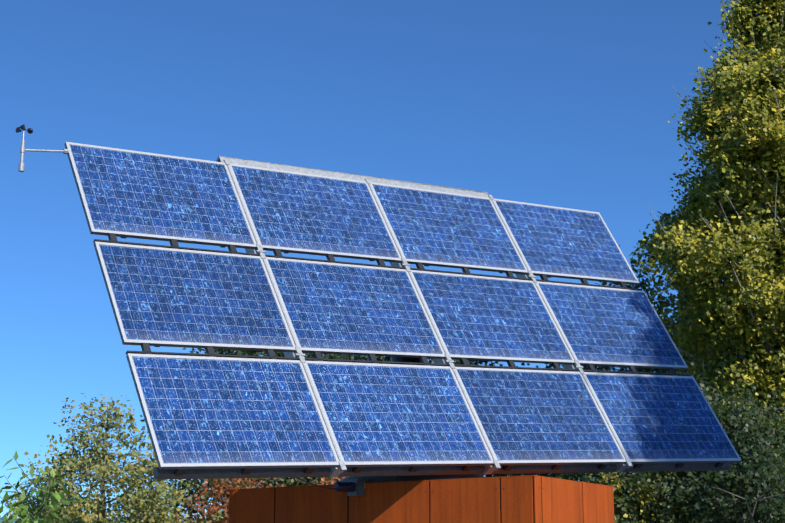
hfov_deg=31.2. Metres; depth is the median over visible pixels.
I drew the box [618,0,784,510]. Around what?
tree
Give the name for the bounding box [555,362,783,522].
tree
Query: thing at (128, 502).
bush
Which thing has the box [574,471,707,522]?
bush
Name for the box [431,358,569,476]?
tree
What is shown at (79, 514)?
tree
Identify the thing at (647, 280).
tree
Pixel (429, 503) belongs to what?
panel gaps
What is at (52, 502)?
bush
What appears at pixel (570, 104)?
sky
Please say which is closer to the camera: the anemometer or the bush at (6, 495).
the bush at (6, 495)
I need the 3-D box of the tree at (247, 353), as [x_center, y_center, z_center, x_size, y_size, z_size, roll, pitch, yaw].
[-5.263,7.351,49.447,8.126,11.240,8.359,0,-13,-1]
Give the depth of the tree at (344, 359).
55.86 m
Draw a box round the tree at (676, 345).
[620,310,735,507]
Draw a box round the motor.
[334,481,354,491]
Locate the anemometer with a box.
[18,130,68,171]
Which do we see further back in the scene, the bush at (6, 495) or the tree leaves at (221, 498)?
the tree leaves at (221, 498)
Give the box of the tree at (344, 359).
[264,354,386,485]
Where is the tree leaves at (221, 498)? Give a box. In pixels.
[200,478,267,521]
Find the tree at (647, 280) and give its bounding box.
[499,250,705,482]
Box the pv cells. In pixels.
[70,145,737,463]
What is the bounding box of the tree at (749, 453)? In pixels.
[608,369,784,522]
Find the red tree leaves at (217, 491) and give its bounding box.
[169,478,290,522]
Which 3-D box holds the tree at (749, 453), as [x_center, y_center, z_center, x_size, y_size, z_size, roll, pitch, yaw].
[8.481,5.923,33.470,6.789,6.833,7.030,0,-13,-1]
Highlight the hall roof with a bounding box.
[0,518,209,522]
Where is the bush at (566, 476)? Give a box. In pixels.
[538,472,690,520]
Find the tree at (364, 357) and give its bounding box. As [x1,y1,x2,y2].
[308,355,495,484]
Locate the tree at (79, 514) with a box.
[6,393,222,522]
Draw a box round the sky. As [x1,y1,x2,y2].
[0,0,763,517]
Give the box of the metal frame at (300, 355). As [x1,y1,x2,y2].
[216,156,632,476]
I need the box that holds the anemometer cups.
[16,124,32,133]
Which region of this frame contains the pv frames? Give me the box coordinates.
[64,142,741,468]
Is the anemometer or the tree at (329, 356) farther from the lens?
the tree at (329, 356)
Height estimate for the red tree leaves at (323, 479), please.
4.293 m
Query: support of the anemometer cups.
attached to the anemometer
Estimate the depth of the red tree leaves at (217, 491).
42.89 m
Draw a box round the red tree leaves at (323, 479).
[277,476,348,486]
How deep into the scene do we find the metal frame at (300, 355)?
17.87 m
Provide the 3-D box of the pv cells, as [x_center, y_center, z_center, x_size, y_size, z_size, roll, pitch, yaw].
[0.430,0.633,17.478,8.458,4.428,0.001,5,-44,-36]
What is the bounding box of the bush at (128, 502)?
[106,468,196,522]
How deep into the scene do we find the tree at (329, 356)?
51.37 m
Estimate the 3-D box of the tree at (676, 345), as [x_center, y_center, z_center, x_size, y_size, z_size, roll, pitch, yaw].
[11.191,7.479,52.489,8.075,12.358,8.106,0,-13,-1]
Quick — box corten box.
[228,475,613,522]
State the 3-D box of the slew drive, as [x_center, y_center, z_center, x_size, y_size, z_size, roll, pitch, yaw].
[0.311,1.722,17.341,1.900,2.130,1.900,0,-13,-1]
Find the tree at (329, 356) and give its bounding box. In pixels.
[170,350,366,518]
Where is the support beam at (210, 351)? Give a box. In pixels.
[93,234,723,474]
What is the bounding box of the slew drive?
[340,357,483,482]
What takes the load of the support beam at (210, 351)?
on the slew drive
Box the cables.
[295,472,634,488]
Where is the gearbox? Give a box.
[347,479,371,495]
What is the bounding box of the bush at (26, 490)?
[2,455,85,522]
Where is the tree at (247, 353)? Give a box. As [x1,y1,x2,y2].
[134,347,334,522]
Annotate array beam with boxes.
[153,463,731,479]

